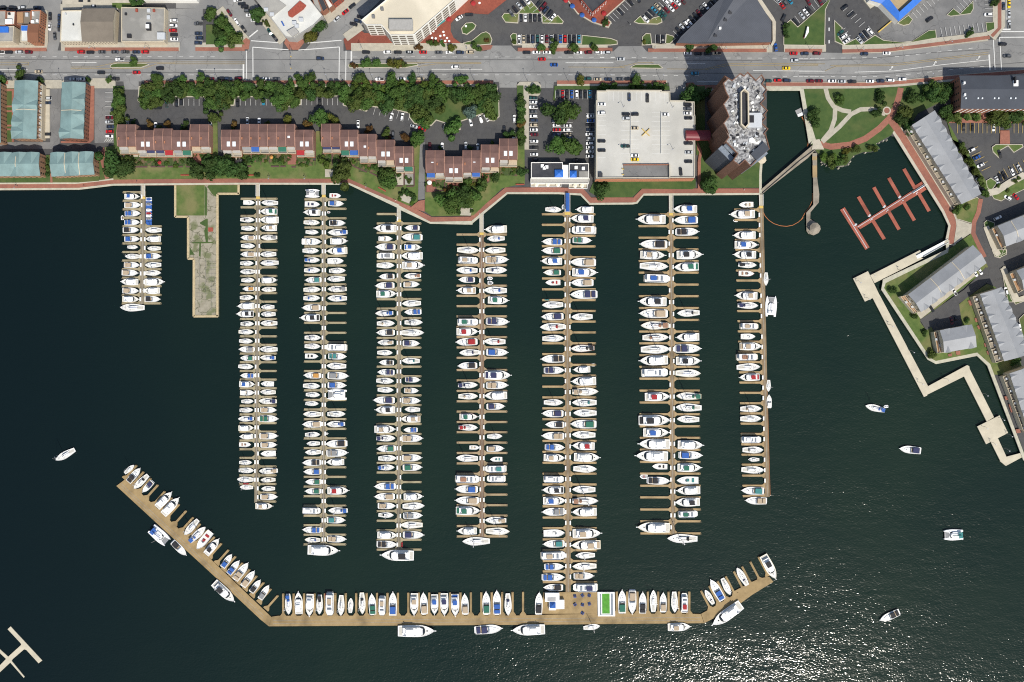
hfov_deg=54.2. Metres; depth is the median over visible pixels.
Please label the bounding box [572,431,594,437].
sailboat
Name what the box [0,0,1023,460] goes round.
ground
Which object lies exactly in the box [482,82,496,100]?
tree
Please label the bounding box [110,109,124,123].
tree
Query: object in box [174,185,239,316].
old pier
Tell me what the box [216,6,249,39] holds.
pavement
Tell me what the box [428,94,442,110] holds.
tree
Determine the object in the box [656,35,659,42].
parked car
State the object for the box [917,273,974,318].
driveway
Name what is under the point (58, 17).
parked car
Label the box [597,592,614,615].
swimming pool
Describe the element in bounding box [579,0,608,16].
brick building
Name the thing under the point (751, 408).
sailboat
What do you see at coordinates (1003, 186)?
pavement
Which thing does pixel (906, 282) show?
lawn
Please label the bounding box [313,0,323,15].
old building
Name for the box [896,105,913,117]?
tree
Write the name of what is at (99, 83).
pavement
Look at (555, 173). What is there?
restaurant building
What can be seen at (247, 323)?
sailboat
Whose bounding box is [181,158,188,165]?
garden
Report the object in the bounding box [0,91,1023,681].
water
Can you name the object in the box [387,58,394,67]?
tree
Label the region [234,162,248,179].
tree
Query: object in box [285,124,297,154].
townhouse
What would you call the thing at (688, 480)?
open motorboat
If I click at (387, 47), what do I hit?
pavement
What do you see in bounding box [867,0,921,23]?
store building
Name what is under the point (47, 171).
lawn
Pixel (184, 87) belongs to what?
tree
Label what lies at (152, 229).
sailboat
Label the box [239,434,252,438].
motor yacht
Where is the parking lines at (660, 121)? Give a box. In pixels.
[652,121,669,144]
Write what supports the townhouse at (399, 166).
on the ground at (624, 32)
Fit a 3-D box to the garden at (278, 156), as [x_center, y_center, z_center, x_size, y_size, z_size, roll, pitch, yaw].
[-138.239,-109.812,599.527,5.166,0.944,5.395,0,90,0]
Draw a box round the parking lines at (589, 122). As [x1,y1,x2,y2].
[586,113,593,140]
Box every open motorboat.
[197,530,212,548]
[238,442,250,446]
[242,200,254,204]
[261,381,273,386]
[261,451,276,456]
[304,201,319,206]
[305,354,317,358]
[326,258,342,263]
[329,193,340,197]
[469,445,478,449]
[490,457,502,461]
[546,280,561,284]
[652,464,667,468]
[677,477,699,483]
[737,270,753,276]
[739,202,753,207]
[739,334,754,338]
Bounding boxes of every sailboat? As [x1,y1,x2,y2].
[52,448,75,460]
[120,304,144,310]
[124,465,133,473]
[125,254,139,258]
[127,245,137,248]
[131,474,148,488]
[145,262,160,267]
[145,270,160,275]
[146,227,161,232]
[147,246,160,250]
[183,519,198,534]
[188,527,205,542]
[237,477,253,482]
[238,364,252,368]
[238,416,253,420]
[239,329,252,333]
[239,339,251,342]
[239,460,251,464]
[239,468,253,472]
[240,217,253,221]
[240,261,252,265]
[240,269,254,273]
[240,295,253,299]
[240,408,252,411]
[240,485,252,489]
[241,226,254,230]
[241,243,254,247]
[241,278,253,281]
[241,321,253,325]
[241,399,252,403]
[259,398,276,403]
[259,468,277,473]
[260,251,275,256]
[260,346,277,351]
[260,355,275,359]
[260,389,275,394]
[261,199,277,205]
[261,235,276,239]
[261,260,278,265]
[261,287,275,291]
[261,305,273,308]
[261,312,275,316]
[261,320,276,325]
[261,477,275,482]
[261,486,274,491]
[283,594,291,613]
[303,248,318,252]
[303,287,319,291]
[303,295,319,300]
[303,383,319,388]
[303,411,320,416]
[304,219,319,224]
[304,267,319,272]
[305,257,318,262]
[305,335,320,339]
[305,344,319,348]
[305,401,317,405]
[305,432,319,436]
[305,449,320,454]
[305,537,319,542]
[306,230,317,233]
[306,392,319,396]
[307,441,319,445]
[315,595,322,613]
[327,276,344,281]
[327,363,345,368]
[327,411,344,416]
[327,421,344,426]
[328,229,347,235]
[328,286,346,291]
[328,295,346,300]
[328,507,347,514]
[329,268,345,272]
[337,595,343,615]
[347,598,352,612]
[358,592,365,613]
[375,310,392,315]
[376,378,392,383]
[376,435,394,440]
[377,262,393,267]
[377,320,393,325]
[377,350,391,354]
[378,340,392,344]
[378,387,392,392]
[378,455,395,460]
[378,465,393,469]
[378,512,392,518]
[401,329,423,335]
[401,521,422,529]
[402,300,420,306]
[402,358,419,363]
[403,502,423,509]
[405,273,420,278]
[405,319,421,324]
[405,407,419,411]
[456,455,477,461]
[457,247,478,253]
[457,267,477,273]
[458,382,477,387]
[458,393,477,398]
[459,424,477,430]
[460,349,478,355]
[462,537,489,547]
[484,287,506,293]
[484,338,504,344]
[485,247,504,253]
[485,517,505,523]
[486,267,505,273]
[486,528,509,534]
[487,236,504,241]
[487,434,501,438]
[505,593,511,614]
[540,323,564,330]
[542,335,563,341]
[543,301,562,307]
[544,399,562,405]
[545,207,560,211]
[571,345,594,351]
[572,313,592,319]
[572,388,598,395]
[572,399,596,405]
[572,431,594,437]
[572,486,594,493]
[572,497,597,505]
[572,563,595,571]
[573,465,595,472]
[574,409,596,416]
[575,552,594,560]
[583,624,599,632]
[640,262,667,269]
[641,321,668,329]
[641,345,668,353]
[642,333,668,341]
[650,590,657,611]
[671,592,678,611]
[675,369,700,376]
[676,403,701,410]
[677,309,699,316]
[677,392,700,399]
[677,416,698,422]
[705,590,714,604]
[721,578,730,594]
[737,363,759,370]
[737,568,748,585]
[738,262,755,267]
[738,302,757,308]
[740,405,760,411]
[740,415,760,421]
[741,466,763,473]
[743,447,762,452]
[748,457,758,461]
[764,273,769,284]
[766,380,770,391]
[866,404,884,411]
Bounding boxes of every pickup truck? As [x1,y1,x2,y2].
[57,23,60,31]
[105,120,113,123]
[111,77,119,80]
[121,50,129,53]
[194,22,202,25]
[517,35,520,43]
[586,123,594,126]
[646,93,648,102]
[658,13,665,20]
[806,6,812,13]
[859,33,866,40]
[1007,20,1010,28]
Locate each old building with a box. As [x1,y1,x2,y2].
[0,10,6,25]
[0,26,19,45]
[5,11,19,27]
[17,11,30,26]
[20,25,33,45]
[27,24,44,45]
[31,10,46,28]
[60,10,86,44]
[80,8,118,44]
[121,7,167,44]
[144,0,198,2]
[256,0,325,41]
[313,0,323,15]
[318,0,329,14]
[325,0,335,12]
[329,0,343,7]
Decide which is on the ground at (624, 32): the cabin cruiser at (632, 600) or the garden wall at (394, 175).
the garden wall at (394, 175)
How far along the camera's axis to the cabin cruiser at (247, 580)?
600.32 m
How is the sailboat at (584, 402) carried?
on the water
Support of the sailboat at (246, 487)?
on the water
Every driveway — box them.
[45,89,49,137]
[123,80,138,89]
[180,45,194,50]
[418,142,424,200]
[487,46,515,50]
[499,81,516,87]
[540,81,553,87]
[614,46,646,51]
[669,81,685,99]
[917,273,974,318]
[920,268,995,330]
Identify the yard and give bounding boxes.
[60,4,118,9]
[62,0,142,4]
[112,3,131,8]
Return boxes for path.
[7,89,13,141]
[61,86,94,142]
[100,148,108,178]
[697,141,701,188]
[812,139,823,149]
[821,107,884,142]
[821,108,836,139]
[824,88,850,113]
[981,113,985,120]
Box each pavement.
[0,43,46,47]
[3,80,42,87]
[41,10,47,45]
[43,80,91,87]
[61,42,179,50]
[92,78,115,87]
[161,80,493,85]
[195,43,241,46]
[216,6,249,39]
[260,13,285,43]
[323,0,359,23]
[343,23,363,40]
[351,43,479,50]
[517,81,540,95]
[522,43,607,47]
[523,84,528,149]
[557,80,666,85]
[652,44,771,51]
[758,0,775,45]
[766,69,1023,90]
[784,44,825,51]
[842,32,987,53]
[863,0,874,8]
[971,198,985,257]
[983,226,1000,255]
[987,0,1004,39]
[988,172,1023,195]
[1000,267,1023,301]
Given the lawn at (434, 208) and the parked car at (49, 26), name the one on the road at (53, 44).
the parked car at (49, 26)
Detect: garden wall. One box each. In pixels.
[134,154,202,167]
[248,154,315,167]
[323,153,414,186]
[426,175,516,191]
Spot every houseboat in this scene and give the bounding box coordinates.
[302,507,320,513]
[326,344,346,350]
[326,592,333,614]
[377,253,394,258]
[378,595,385,614]
[455,475,478,482]
[457,319,477,324]
[458,257,477,263]
[485,465,506,472]
[487,476,505,481]
[541,551,564,559]
[543,476,563,482]
[572,226,595,233]
[573,584,597,591]
[641,368,667,376]
[644,274,668,281]
[678,511,697,517]
[681,593,687,612]
[736,354,757,360]
[740,323,757,328]
[741,436,760,442]
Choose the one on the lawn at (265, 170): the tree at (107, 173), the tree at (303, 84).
the tree at (107, 173)
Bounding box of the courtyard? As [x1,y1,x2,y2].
[948,120,1021,122]
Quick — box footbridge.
[761,145,815,193]
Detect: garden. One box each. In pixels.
[136,157,144,165]
[145,158,153,165]
[154,158,162,165]
[163,158,171,165]
[172,158,180,165]
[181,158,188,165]
[259,154,267,161]
[268,154,276,161]
[277,154,285,161]
[295,157,303,165]
[304,158,312,165]
[322,153,330,161]
[331,154,339,161]
[349,158,357,165]
[359,163,366,171]
[435,180,443,187]
[500,168,507,175]
[508,168,516,175]
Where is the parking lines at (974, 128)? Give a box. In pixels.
[957,123,995,132]
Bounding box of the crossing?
[999,130,1009,143]
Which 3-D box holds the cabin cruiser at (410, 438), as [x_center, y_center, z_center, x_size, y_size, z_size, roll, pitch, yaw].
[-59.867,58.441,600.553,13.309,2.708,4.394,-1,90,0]
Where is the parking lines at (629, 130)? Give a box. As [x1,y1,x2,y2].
[621,121,638,139]
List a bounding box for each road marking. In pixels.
[71,63,174,68]
[200,69,242,69]
[253,47,288,49]
[300,47,337,49]
[309,40,341,42]
[405,62,480,62]
[418,63,480,66]
[432,69,481,69]
[565,62,612,62]
[600,62,653,67]
[705,63,804,68]
[706,65,815,69]
[825,54,986,70]
[831,52,985,65]
[864,60,984,71]
[993,40,995,69]
[999,37,1001,69]
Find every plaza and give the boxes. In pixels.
[343,0,505,49]
[569,0,622,25]
[953,219,971,244]
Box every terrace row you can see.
[39,84,46,140]
[531,184,587,188]
[898,295,917,312]
[904,128,956,204]
[930,331,943,352]
[969,296,1001,362]
[988,228,1005,248]
[999,375,1023,429]
[1006,272,1022,292]
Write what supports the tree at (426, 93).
on the ground at (624, 32)
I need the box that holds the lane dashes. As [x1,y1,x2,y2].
[799,76,876,76]
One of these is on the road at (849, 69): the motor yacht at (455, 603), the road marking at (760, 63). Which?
the road marking at (760, 63)
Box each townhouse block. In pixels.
[0,83,7,144]
[0,152,45,177]
[11,80,43,141]
[50,151,99,177]
[59,82,90,140]
[903,245,985,311]
[909,110,980,205]
[934,324,976,352]
[974,287,1023,360]
[992,214,1023,246]
[1002,366,1023,432]
[1009,266,1023,289]
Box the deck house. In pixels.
[545,592,563,609]
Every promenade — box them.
[0,179,758,221]
[821,87,903,149]
[889,119,955,244]
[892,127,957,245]
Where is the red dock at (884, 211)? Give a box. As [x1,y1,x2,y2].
[840,168,930,249]
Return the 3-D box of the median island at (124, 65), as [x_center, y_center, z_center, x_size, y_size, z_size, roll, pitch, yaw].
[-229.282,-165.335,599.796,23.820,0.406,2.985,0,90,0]
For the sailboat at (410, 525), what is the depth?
600.47 m
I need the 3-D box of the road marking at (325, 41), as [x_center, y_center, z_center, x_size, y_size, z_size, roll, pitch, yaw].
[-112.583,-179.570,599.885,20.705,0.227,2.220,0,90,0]
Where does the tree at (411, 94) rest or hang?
on the ground at (624, 32)
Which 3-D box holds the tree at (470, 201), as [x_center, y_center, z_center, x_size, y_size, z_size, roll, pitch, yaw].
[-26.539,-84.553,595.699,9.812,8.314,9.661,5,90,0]
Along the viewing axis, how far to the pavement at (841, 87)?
599.49 m
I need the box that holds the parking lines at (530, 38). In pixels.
[521,34,562,43]
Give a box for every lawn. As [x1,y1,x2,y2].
[0,178,46,182]
[7,88,13,141]
[46,155,49,181]
[52,176,98,181]
[99,158,108,179]
[105,122,419,205]
[113,86,124,148]
[139,87,498,128]
[206,11,243,43]
[425,144,524,215]
[462,23,474,33]
[465,32,491,44]
[502,2,562,22]
[517,85,523,148]
[553,86,669,100]
[578,36,616,44]
[589,179,695,197]
[635,17,661,23]
[642,34,674,44]
[695,86,704,154]
[701,141,759,187]
[784,0,829,44]
[804,81,949,165]
[835,22,902,44]
[884,234,1023,451]
[899,16,911,24]
[912,30,935,41]
[947,122,987,189]
[948,2,972,15]
[954,198,977,222]
[958,113,1023,119]
[984,221,1005,256]
[986,22,993,31]
[987,179,995,188]
[992,179,1023,200]
[993,145,1022,156]
[1004,280,1011,301]
[1020,315,1023,337]
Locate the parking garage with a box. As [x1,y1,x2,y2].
[594,90,694,181]
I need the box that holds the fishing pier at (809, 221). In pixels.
[806,153,820,234]
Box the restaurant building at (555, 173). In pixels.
[530,162,588,183]
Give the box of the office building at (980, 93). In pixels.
[950,75,1023,112]
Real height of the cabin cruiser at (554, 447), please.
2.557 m
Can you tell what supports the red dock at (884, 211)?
on the water
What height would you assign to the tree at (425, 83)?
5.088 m
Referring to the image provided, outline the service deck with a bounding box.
[542,592,615,613]
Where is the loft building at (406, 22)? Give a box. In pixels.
[361,0,467,44]
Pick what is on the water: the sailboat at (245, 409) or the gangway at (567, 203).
the sailboat at (245, 409)
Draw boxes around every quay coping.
[0,178,113,183]
[0,183,759,224]
[759,163,761,193]
[769,87,800,90]
[800,89,815,143]
[881,240,1023,459]
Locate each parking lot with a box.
[0,88,60,148]
[94,88,113,142]
[878,0,991,41]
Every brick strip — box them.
[0,48,46,50]
[65,47,178,50]
[144,80,492,83]
[195,47,244,50]
[518,48,611,50]
[557,80,665,83]
[648,48,766,51]
[697,85,715,88]
[766,70,1023,85]
[785,49,821,52]
[842,35,989,52]
[991,1,1000,36]
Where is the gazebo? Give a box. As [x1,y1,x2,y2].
[808,223,819,234]
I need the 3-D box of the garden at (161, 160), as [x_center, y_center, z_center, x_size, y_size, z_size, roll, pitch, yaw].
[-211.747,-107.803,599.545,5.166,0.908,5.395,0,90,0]
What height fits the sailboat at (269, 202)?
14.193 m
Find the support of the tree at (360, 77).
on the ground at (624, 32)
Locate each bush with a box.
[398,188,404,195]
[426,40,433,45]
[601,83,609,90]
[628,83,634,89]
[635,81,644,89]
[646,84,652,89]
[653,82,658,89]
[658,83,667,90]
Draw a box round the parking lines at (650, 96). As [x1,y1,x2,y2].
[613,92,664,100]
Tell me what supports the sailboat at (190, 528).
on the water
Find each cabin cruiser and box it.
[122,270,137,275]
[122,288,137,293]
[123,227,137,232]
[124,202,139,207]
[124,219,139,224]
[124,236,138,241]
[124,262,138,267]
[125,210,139,215]
[126,468,140,483]
[142,480,153,492]
[144,296,159,301]
[145,253,160,258]
[171,540,186,555]
[220,554,231,568]
[227,560,239,575]
[232,562,248,581]
[239,347,254,351]
[240,373,254,377]
[240,390,254,394]
[240,570,254,587]
[241,235,254,239]
[241,252,253,256]
[241,356,254,360]
[243,287,253,290]
[249,579,260,592]
[258,585,268,599]
[259,415,277,421]
[259,433,277,438]
[260,407,275,412]
[260,442,276,447]
[260,494,276,499]
[302,238,321,244]
[302,304,319,310]
[302,421,321,427]
[302,527,320,532]
[303,459,320,465]
[304,372,320,377]
[304,469,320,474]
[305,277,321,282]
[305,488,320,493]
[306,479,321,484]
[326,440,346,446]
[326,449,348,456]
[327,372,347,378]
[327,517,344,522]
[327,536,345,541]
[328,201,343,205]
[328,353,346,359]
[328,382,346,388]
[329,220,344,225]
[369,593,375,614]
[374,397,394,403]
[374,483,395,489]
[374,493,394,499]
[376,244,394,249]
[376,282,393,288]
[376,329,394,335]
[377,445,395,451]
[377,541,396,547]
[378,236,391,240]
[378,369,394,374]
[378,503,394,508]
[379,274,394,278]
[379,360,393,364]
[389,592,396,615]
[401,435,422,441]
[402,234,422,240]
[402,397,419,403]
[402,454,421,460]
[403,281,418,286]
[403,340,419,345]
[403,464,421,470]
[403,512,422,518]
[403,531,422,538]
[404,388,417,392]
[404,427,417,432]
[405,225,419,230]
[405,309,420,314]
[405,377,419,382]
[420,592,427,614]
[455,497,478,503]
[456,338,477,345]
[456,485,477,492]
[458,277,474,282]
[458,362,476,368]
[461,593,468,614]
[474,625,502,633]
[482,592,489,614]
[485,256,508,263]
[486,318,508,324]
[486,349,508,355]
[486,381,507,388]
[486,403,503,409]
[487,445,503,451]
[493,590,500,614]
[535,592,542,614]
[541,247,561,253]
[541,432,563,439]
[542,238,561,244]
[542,313,563,319]
[542,355,563,362]
[542,410,562,416]
[542,529,563,536]
[542,573,563,580]
[543,269,560,275]
[543,508,564,515]
[543,584,562,590]
[544,367,563,373]
[544,540,564,547]
[544,563,564,569]
[545,421,563,427]
[545,444,564,450]
[570,279,592,285]
[570,290,596,298]
[571,258,595,265]
[571,420,595,427]
[573,237,591,243]
[574,573,593,579]
[618,590,625,613]
[628,589,635,614]
[639,309,667,317]
[639,592,645,613]
[640,240,666,248]
[647,477,668,484]
[660,592,666,611]
[674,216,697,223]
[674,344,701,352]
[675,228,698,235]
[678,451,702,458]
[710,579,724,601]
[741,487,763,494]
[745,497,766,503]
[767,395,771,407]
[879,609,899,620]
[899,446,920,453]
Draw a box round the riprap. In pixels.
[817,139,886,168]
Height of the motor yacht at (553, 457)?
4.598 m
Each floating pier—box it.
[121,191,161,303]
[239,196,277,502]
[303,197,346,545]
[376,213,421,550]
[456,231,507,537]
[542,211,596,591]
[638,212,700,534]
[734,207,769,496]
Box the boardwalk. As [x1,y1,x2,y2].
[853,250,1021,465]
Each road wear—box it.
[0,59,762,60]
[0,72,762,73]
[799,49,989,60]
[799,62,1023,75]
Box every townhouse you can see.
[116,124,130,154]
[126,124,140,154]
[135,130,148,157]
[144,130,157,157]
[153,128,166,157]
[162,128,175,157]
[171,130,184,157]
[180,130,193,157]
[189,124,202,153]
[199,124,212,153]
[221,130,233,157]
[230,130,242,156]
[240,124,251,153]
[249,124,260,154]
[258,124,269,153]
[267,124,278,153]
[276,124,287,153]
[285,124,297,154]
[294,130,305,157]
[303,130,315,157]
[321,124,332,153]
[330,124,341,153]
[340,130,350,157]
[348,130,359,157]
[358,134,368,163]
[367,134,377,163]
[376,140,385,167]
[385,140,395,167]
[394,146,404,172]
[403,146,413,173]
[426,150,435,179]
[435,150,444,179]
[444,156,453,182]
[453,156,462,182]
[463,150,471,178]
[471,150,480,178]
[481,145,489,173]
[490,145,498,173]
[499,138,507,167]
[508,138,516,167]
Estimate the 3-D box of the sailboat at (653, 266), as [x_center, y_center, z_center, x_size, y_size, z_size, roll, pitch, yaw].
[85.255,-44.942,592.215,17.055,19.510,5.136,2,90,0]
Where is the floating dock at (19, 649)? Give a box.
[0,627,41,677]
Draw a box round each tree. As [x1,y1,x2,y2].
[0,74,5,83]
[14,65,25,79]
[36,76,44,82]
[94,148,127,175]
[102,166,115,178]
[105,75,111,83]
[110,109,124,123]
[111,98,124,113]
[112,89,125,103]
[113,104,126,118]
[114,88,124,93]
[114,116,129,124]
[115,159,135,178]
[121,156,133,160]
[129,0,144,6]
[129,56,137,66]
[137,96,149,109]
[140,82,155,96]
[141,87,153,99]
[146,119,153,128]
[147,93,156,109]
[150,73,163,83]
[151,85,161,97]
[154,96,164,106]
[155,81,163,90]
[160,89,168,100]
[163,120,170,127]
[164,85,183,103]
[165,79,182,92]
[175,74,186,82]
[179,81,190,91]
[183,120,188,129]
[186,158,204,179]
[188,82,200,90]
[188,88,203,99]
[196,72,204,81]
[196,82,204,90]
[196,86,203,97]
[200,84,217,97]
[201,155,208,164]
[202,98,214,113]
[203,78,209,87]
[203,97,218,110]
[203,166,214,178]
[204,7,214,21]
[204,158,216,180]
[205,77,214,84]
[206,7,216,17]
[207,112,216,122]
[208,112,223,121]
[212,26,223,37]
[212,27,223,37]
[212,96,226,107]
[212,155,225,177]
[213,16,223,28]
[213,159,233,175]
[214,34,226,51]
[214,82,226,90]
[215,84,230,97]
[215,91,229,110]
[216,17,228,27]
[222,31,231,41]
[222,80,234,91]
[222,157,247,177]
[223,91,232,108]
[224,23,234,35]
[227,85,239,98]
[228,31,242,48]
[231,120,236,127]
[234,79,246,88]
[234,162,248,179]
[238,81,250,100]
[243,82,255,91]
[249,7,265,22]
[251,88,264,99]
[255,76,264,90]
[261,89,272,102]
[262,19,269,26]
[263,81,275,91]
[269,93,285,111]
[273,85,283,95]
[274,81,284,91]
[281,98,293,110]
[283,84,293,100]
[283,114,291,123]
[286,77,294,88]
[289,95,299,108]
[293,74,302,80]
[293,87,307,99]
[296,79,308,91]
[303,31,317,43]
[303,72,316,81]
[303,119,312,127]
[305,81,318,91]
[305,89,316,101]
[308,108,328,127]
[311,20,327,32]
[315,86,334,98]
[317,157,330,168]
[318,81,325,88]
[326,81,341,91]
[327,88,337,95]
[327,113,338,123]
[331,157,351,191]
[332,159,344,168]
[334,81,349,104]
[341,95,353,105]
[346,94,361,112]
[350,62,358,68]
[350,85,362,97]
[351,80,359,87]
[352,72,366,83]
[359,97,374,110]
[360,57,371,67]
[361,89,377,102]
[362,77,372,89]
[366,125,372,131]
[372,59,380,66]
[372,82,381,90]
[372,90,384,100]
[373,98,384,107]
[373,163,382,171]
[377,84,387,91]
[378,94,395,114]
[378,167,392,185]
[381,126,390,139]
[381,171,397,189]
[383,86,394,100]
[385,80,392,90]
[386,71,397,84]
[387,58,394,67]
[390,84,406,101]
[393,59,401,68]
[393,97,405,110]
[399,79,408,87]
[400,133,409,141]
[403,95,418,108]
[405,85,414,98]
[407,103,428,119]
[409,85,423,101]
[410,71,415,81]
[410,130,423,145]
[410,130,424,147]
[413,95,428,105]
[414,44,422,49]
[414,85,433,94]
[416,117,430,129]
[418,106,433,125]
[419,98,431,109]
[422,81,429,87]
[422,87,435,99]
[428,73,439,83]
[428,81,446,102]
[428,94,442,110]
[434,189,456,206]
[435,105,445,114]
[442,195,455,212]
[443,116,461,141]
[444,87,452,98]
[444,195,464,214]
[447,44,456,51]
[448,88,461,103]
[451,186,470,208]
[452,88,468,99]
[453,75,468,86]
[458,185,469,193]
[462,89,475,104]
[462,104,477,119]
[464,83,472,95]
[464,178,471,190]
[466,191,473,206]
[469,185,482,201]
[471,42,481,51]
[471,83,487,99]
[474,97,497,120]
[477,178,487,191]
[478,99,488,112]
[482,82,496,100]
[487,91,500,102]
[492,171,498,182]
[503,130,514,137]
[513,132,526,138]
[515,99,526,105]
[516,105,525,112]
[516,116,525,123]
[516,121,525,127]
[516,168,528,176]
[517,110,525,119]
[517,127,524,134]
[517,137,525,145]
[518,94,524,106]
[525,87,533,93]
[530,84,537,91]
[537,43,545,50]
[540,102,566,124]
[545,135,566,154]
[550,37,558,54]
[557,99,581,119]
[561,134,566,145]
[562,138,582,155]
[568,43,579,52]
[576,73,584,85]
[590,43,598,51]
[595,181,609,200]
[602,17,608,26]
[632,72,640,85]
[678,83,701,104]
[685,45,693,51]
[698,87,712,99]
[700,175,716,194]
[705,44,717,53]
[807,108,820,118]
[807,116,819,127]
[819,152,826,160]
[826,154,835,169]
[834,94,844,104]
[834,154,845,165]
[841,147,851,153]
[851,144,860,151]
[867,145,877,151]
[871,106,882,117]
[875,89,886,105]
[888,286,896,292]
[894,113,909,125]
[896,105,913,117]
[903,120,914,136]
[905,88,919,103]
[917,90,927,102]
[921,329,927,336]
[922,79,943,94]
[925,85,942,102]
[927,349,936,358]
[937,85,953,103]
[938,104,952,117]
[941,82,953,93]
[944,112,955,121]
[952,204,962,214]
[953,112,961,124]
[958,142,965,148]
[958,148,968,154]
[962,113,969,120]
[963,158,974,165]
[965,27,974,37]
[971,167,980,174]
[972,113,979,121]
[977,176,985,186]
[981,189,989,197]
[984,110,1008,125]
[989,0,1000,6]
[992,118,1011,129]
[1008,110,1023,124]
[1010,357,1021,365]
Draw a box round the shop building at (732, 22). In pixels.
[675,0,770,46]
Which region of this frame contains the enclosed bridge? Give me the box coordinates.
[685,130,710,140]
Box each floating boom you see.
[764,193,812,226]
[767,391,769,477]
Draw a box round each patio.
[193,154,201,163]
[288,154,296,164]
[325,169,332,176]
[396,173,402,184]
[400,194,411,203]
[405,173,412,184]
[410,200,424,211]
[427,180,434,191]
[448,183,459,189]
[460,208,472,215]
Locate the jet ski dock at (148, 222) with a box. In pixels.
[146,197,151,224]
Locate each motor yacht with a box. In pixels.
[120,278,138,284]
[122,296,139,301]
[124,193,139,198]
[144,287,159,293]
[145,278,164,285]
[146,236,160,241]
[155,492,171,509]
[161,497,179,516]
[204,538,219,555]
[211,580,234,601]
[237,311,253,316]
[238,303,253,308]
[238,425,253,430]
[239,381,253,386]
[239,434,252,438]
[255,503,271,508]
[260,208,276,214]
[260,216,278,222]
[262,225,276,230]
[262,277,275,282]
[295,591,302,613]
[300,314,319,320]
[304,209,319,215]
[306,594,313,616]
[308,545,339,555]
[327,247,346,254]
[327,459,343,464]
[327,487,348,494]
[330,238,346,243]
[374,425,394,432]
[375,224,395,231]
[376,290,396,297]
[376,406,394,413]
[377,531,397,538]
[382,550,413,560]
[398,625,433,636]
[401,415,419,422]
[402,252,422,259]
[402,261,423,268]
[404,244,421,249]
[404,493,423,499]
[410,593,417,614]
[431,594,437,614]
[440,593,447,615]
[451,594,458,616]
[456,287,475,293]
[456,506,480,514]
[457,328,478,335]
[458,527,476,534]
[459,413,478,419]
[484,225,506,232]
[484,391,506,399]
[485,371,511,379]
[488,296,508,303]
[511,624,544,634]
[542,257,561,264]
[543,486,563,493]
[543,497,566,504]
[544,454,563,461]
[570,214,593,222]
[570,540,600,549]
[571,377,595,385]
[572,268,597,276]
[572,442,594,449]
[573,508,596,515]
[573,529,600,537]
[574,366,589,372]
[574,453,600,461]
[575,206,593,212]
[634,451,667,460]
[636,522,669,532]
[637,214,665,223]
[637,439,669,448]
[638,297,666,305]
[638,355,667,364]
[639,415,669,425]
[640,251,665,259]
[643,428,669,436]
[645,392,670,400]
[667,534,696,544]
[668,623,690,630]
[673,262,698,270]
[674,205,696,212]
[674,498,699,505]
[675,333,698,340]
[676,356,699,364]
[676,486,699,494]
[677,250,703,258]
[678,440,703,448]
[678,463,701,471]
[711,601,743,625]
[729,210,754,218]
[733,231,755,238]
[733,251,755,258]
[735,241,756,248]
[735,292,756,299]
[739,373,759,380]
[740,342,760,349]
[760,554,776,579]
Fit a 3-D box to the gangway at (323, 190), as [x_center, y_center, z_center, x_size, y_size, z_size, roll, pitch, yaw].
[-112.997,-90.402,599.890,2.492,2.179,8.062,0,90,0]
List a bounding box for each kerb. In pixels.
[110,63,149,67]
[137,86,499,130]
[348,63,421,67]
[461,22,475,34]
[463,31,491,44]
[502,1,563,23]
[510,33,550,44]
[565,35,617,45]
[568,0,624,27]
[631,64,662,68]
[634,16,661,24]
[642,33,675,45]
[783,2,828,45]
[834,20,903,45]
[947,1,973,16]
[983,220,1005,257]
[991,144,1022,158]
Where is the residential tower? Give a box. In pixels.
[705,72,769,179]
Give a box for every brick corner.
[242,38,249,48]
[284,39,303,49]
[480,45,492,50]
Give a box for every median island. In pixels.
[111,63,147,66]
[349,64,416,66]
[632,65,661,67]
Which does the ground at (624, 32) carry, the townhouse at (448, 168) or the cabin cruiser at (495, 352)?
the townhouse at (448, 168)
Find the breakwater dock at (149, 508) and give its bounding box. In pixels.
[117,465,772,625]
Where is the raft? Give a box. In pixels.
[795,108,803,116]
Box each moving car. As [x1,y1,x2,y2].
[451,65,458,68]
[550,63,557,66]
[1003,54,1010,57]
[1007,0,1010,7]
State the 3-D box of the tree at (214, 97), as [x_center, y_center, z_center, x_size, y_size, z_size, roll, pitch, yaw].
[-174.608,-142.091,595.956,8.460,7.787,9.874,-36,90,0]
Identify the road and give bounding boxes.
[0,0,61,9]
[0,38,1023,84]
[47,10,60,50]
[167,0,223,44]
[176,0,282,50]
[304,0,379,50]
[1000,0,1023,38]
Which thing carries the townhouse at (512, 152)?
on the ground at (624, 32)
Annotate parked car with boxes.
[48,23,51,30]
[57,14,60,21]
[77,50,84,53]
[98,50,105,53]
[111,50,118,53]
[132,50,139,53]
[141,50,148,53]
[194,41,201,44]
[195,36,203,39]
[273,77,280,80]
[530,123,537,126]
[530,128,537,131]
[540,35,543,42]
[545,35,548,42]
[584,77,591,80]
[586,114,593,117]
[598,111,605,114]
[598,139,605,142]
[622,112,629,115]
[631,126,638,129]
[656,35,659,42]
[683,107,691,110]
[684,116,691,119]
[815,79,822,82]
[860,52,867,55]
[970,123,973,130]
[1009,168,1014,175]
[1016,164,1021,172]
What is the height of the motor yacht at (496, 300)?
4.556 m
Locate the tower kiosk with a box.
[758,156,765,163]
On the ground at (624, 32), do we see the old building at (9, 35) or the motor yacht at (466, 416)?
the old building at (9, 35)
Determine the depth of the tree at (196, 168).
593.78 m
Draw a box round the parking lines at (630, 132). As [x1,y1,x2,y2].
[630,112,630,153]
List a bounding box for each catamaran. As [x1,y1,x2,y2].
[148,524,170,545]
[306,189,319,197]
[327,389,346,399]
[765,296,776,316]
[943,529,962,539]
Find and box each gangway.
[141,185,144,198]
[256,184,259,198]
[322,183,325,196]
[397,209,400,221]
[480,214,483,234]
[565,193,569,214]
[669,195,672,215]
[759,194,763,207]
[916,240,948,258]

